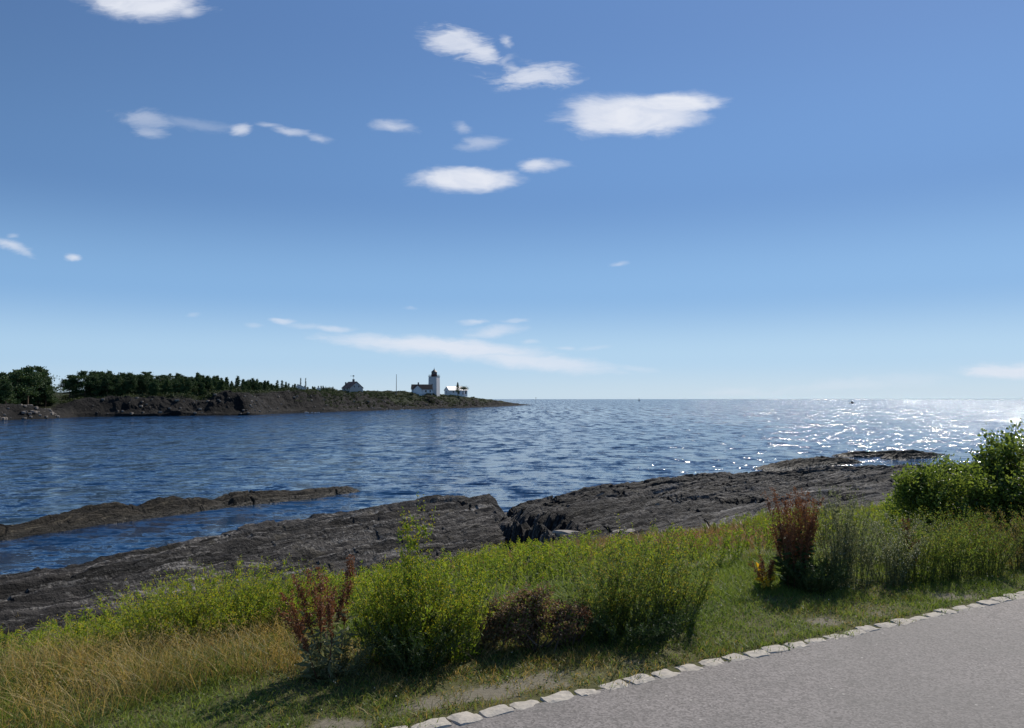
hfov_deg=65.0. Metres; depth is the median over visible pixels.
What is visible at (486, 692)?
ground
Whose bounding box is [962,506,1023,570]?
weed clump
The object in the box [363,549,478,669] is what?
weed clump
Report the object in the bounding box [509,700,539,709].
granite sett
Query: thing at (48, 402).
pine tree
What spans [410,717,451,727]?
granite sett
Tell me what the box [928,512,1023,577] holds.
weed clump
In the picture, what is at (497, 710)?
granite sett
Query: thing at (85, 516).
reef
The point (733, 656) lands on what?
granite sett
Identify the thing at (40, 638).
weed clump
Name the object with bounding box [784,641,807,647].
granite sett
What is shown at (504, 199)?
sky
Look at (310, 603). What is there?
weed clump
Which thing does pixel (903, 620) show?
granite sett
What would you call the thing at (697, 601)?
weed clump
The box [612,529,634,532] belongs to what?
boulder
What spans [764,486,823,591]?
dock plant
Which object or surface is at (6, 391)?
pine tree
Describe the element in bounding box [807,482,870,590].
mugwort
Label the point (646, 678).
granite sett
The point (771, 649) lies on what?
granite sett
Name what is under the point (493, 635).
withered bush
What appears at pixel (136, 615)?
weed clump
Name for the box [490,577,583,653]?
withered bush
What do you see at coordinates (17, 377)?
pine tree
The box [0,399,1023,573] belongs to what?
water
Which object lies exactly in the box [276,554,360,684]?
dock plant
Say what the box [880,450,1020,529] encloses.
leafy shrub
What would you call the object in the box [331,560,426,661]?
weed clump
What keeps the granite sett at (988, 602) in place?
on the ground at (486, 692)
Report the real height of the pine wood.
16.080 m
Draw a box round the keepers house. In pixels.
[411,382,432,395]
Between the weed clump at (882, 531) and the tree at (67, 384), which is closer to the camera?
the weed clump at (882, 531)
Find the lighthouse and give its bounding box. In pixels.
[428,369,439,395]
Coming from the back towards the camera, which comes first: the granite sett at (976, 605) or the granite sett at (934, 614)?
the granite sett at (976, 605)
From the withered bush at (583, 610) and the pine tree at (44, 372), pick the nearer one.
the withered bush at (583, 610)
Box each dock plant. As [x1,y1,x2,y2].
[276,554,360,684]
[748,555,776,590]
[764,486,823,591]
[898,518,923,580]
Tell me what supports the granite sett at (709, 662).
on the ground at (486, 692)
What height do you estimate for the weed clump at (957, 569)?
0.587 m
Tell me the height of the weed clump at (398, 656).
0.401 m
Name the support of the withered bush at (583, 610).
on the ground at (486, 692)
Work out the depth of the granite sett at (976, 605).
6.20 m
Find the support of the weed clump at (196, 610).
on the ground at (486, 692)
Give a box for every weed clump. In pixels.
[13,625,112,661]
[39,595,195,654]
[85,571,236,648]
[98,583,234,637]
[131,560,292,646]
[167,560,293,627]
[179,553,334,635]
[248,564,360,628]
[291,624,384,681]
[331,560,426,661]
[349,600,481,678]
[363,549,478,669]
[395,491,439,663]
[403,558,507,663]
[454,627,511,657]
[547,586,723,647]
[550,535,656,640]
[579,514,698,637]
[627,533,725,627]
[771,549,858,594]
[851,522,936,586]
[858,510,949,556]
[866,516,974,584]
[910,517,1005,580]
[913,502,1000,558]
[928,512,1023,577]
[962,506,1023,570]
[1007,505,1023,537]
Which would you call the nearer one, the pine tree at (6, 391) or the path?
the path
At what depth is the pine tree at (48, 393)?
266.63 m
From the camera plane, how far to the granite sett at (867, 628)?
5.58 m
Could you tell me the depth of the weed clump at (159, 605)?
6.53 m
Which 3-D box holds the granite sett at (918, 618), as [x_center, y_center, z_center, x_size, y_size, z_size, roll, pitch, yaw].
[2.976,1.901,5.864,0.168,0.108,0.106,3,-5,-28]
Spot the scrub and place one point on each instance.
(197, 396)
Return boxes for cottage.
[342,375,362,391]
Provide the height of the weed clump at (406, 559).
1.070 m
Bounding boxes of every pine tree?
[0,369,37,397]
[0,379,21,402]
[12,365,48,404]
[33,365,64,404]
[34,379,58,407]
[39,385,58,404]
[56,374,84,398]
[65,375,86,397]
[73,370,96,396]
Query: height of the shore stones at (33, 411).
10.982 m
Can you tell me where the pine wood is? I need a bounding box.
[0,370,334,404]
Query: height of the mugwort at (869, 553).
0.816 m
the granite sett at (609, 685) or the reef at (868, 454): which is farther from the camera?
the reef at (868, 454)
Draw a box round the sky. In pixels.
[0,0,1023,398]
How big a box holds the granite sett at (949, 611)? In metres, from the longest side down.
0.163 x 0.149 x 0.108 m
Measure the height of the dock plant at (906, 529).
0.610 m
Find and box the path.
[446,598,1023,727]
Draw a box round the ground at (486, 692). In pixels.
[0,528,1023,727]
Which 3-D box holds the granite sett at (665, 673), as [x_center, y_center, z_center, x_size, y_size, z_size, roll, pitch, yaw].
[0.891,1.845,4.671,0.177,0.110,0.131,3,-2,-33]
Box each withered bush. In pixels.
[468,591,513,649]
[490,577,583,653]
[543,598,592,644]
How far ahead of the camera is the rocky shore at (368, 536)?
29.87 m
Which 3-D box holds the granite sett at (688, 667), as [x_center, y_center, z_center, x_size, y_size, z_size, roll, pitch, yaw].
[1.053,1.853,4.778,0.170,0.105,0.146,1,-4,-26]
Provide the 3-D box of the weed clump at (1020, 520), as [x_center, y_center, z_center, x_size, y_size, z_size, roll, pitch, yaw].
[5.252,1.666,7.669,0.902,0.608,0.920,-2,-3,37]
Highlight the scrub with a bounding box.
[58,385,486,407]
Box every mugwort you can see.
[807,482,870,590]
[827,492,889,587]
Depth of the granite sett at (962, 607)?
6.13 m
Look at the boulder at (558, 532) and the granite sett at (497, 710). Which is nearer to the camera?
the granite sett at (497, 710)
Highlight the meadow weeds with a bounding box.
[0,499,1020,667]
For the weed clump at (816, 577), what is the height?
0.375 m
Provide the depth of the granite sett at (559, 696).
4.29 m
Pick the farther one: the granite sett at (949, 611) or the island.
the island
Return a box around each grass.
[0,604,338,727]
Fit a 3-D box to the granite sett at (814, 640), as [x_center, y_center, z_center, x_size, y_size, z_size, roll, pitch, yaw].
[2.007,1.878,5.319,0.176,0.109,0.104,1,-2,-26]
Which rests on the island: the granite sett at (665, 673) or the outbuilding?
the outbuilding
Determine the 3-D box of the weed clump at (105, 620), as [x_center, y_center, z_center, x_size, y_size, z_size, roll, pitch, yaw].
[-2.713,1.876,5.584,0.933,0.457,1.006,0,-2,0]
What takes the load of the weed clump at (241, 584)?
on the ground at (486, 692)
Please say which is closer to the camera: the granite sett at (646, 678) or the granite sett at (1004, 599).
the granite sett at (646, 678)
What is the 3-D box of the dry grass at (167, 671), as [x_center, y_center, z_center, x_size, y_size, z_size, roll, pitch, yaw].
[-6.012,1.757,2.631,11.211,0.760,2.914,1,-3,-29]
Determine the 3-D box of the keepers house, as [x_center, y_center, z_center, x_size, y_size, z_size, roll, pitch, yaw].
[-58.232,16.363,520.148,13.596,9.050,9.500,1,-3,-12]
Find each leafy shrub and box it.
[879,489,934,531]
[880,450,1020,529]
[946,457,1023,525]
[952,418,1023,525]
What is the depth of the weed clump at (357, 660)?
4.62 m
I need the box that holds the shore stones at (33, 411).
[0,390,460,419]
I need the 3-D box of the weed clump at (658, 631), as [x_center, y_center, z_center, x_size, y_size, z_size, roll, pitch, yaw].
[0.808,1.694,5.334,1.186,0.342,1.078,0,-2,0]
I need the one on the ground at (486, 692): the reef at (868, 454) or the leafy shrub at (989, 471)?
the leafy shrub at (989, 471)
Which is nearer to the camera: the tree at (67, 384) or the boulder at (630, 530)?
the boulder at (630, 530)
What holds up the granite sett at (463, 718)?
on the ground at (486, 692)
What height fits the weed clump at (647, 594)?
0.822 m
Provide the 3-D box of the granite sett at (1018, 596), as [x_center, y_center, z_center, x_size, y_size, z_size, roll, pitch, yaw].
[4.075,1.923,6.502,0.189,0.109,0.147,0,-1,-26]
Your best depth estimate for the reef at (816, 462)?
70.91 m
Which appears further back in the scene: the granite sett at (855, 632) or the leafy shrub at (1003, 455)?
the leafy shrub at (1003, 455)
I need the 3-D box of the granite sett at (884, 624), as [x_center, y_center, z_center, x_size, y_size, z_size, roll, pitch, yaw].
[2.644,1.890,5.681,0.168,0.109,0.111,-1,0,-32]
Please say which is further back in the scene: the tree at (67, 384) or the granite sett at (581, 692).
the tree at (67, 384)
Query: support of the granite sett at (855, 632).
on the ground at (486, 692)
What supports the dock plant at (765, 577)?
on the ground at (486, 692)
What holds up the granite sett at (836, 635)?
on the ground at (486, 692)
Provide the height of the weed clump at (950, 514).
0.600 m
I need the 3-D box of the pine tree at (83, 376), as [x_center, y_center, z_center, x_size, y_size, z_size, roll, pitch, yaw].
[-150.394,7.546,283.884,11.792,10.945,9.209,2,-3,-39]
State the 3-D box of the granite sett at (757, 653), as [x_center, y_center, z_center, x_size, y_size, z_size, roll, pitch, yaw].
[1.534,1.859,5.034,0.173,0.106,0.130,2,-5,-29]
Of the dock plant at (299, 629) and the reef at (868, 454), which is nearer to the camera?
the dock plant at (299, 629)
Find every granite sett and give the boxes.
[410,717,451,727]
[446,711,482,725]
[478,704,513,717]
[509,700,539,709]
[540,691,573,702]
[574,689,600,695]
[599,679,628,689]
[622,673,654,684]
[651,669,679,678]
[675,664,702,671]
[698,658,723,665]
[721,653,749,660]
[742,649,771,657]
[760,645,791,652]
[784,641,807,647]
[804,638,825,642]
[822,634,847,639]
[845,630,866,634]
[855,625,879,631]
[874,622,896,627]
[890,618,914,624]
[910,616,929,619]
[923,612,944,616]
[933,609,957,613]
[952,605,972,609]
[967,604,984,607]
[976,600,1000,605]
[989,597,1013,601]
[1003,593,1023,598]
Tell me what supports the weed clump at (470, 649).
on the ground at (486, 692)
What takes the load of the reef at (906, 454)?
in the water
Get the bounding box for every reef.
[0,486,359,540]
[754,456,863,470]
[832,450,945,457]
[880,449,939,459]
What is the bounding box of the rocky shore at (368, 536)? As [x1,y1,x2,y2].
[0,461,995,648]
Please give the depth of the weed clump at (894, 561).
6.90 m
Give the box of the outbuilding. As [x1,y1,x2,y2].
[444,386,463,396]
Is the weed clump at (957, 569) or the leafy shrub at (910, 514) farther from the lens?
the leafy shrub at (910, 514)
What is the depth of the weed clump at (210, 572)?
6.82 m
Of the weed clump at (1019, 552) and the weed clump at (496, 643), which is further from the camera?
the weed clump at (1019, 552)
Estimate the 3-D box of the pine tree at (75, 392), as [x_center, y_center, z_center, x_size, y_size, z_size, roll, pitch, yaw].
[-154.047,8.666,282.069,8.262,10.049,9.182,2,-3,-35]
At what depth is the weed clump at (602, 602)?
5.35 m
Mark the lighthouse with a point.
(434, 380)
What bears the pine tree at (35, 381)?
on the island
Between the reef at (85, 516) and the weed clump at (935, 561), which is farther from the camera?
the reef at (85, 516)
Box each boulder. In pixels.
[552,530,577,537]
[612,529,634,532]
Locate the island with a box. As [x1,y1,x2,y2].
[0,387,527,419]

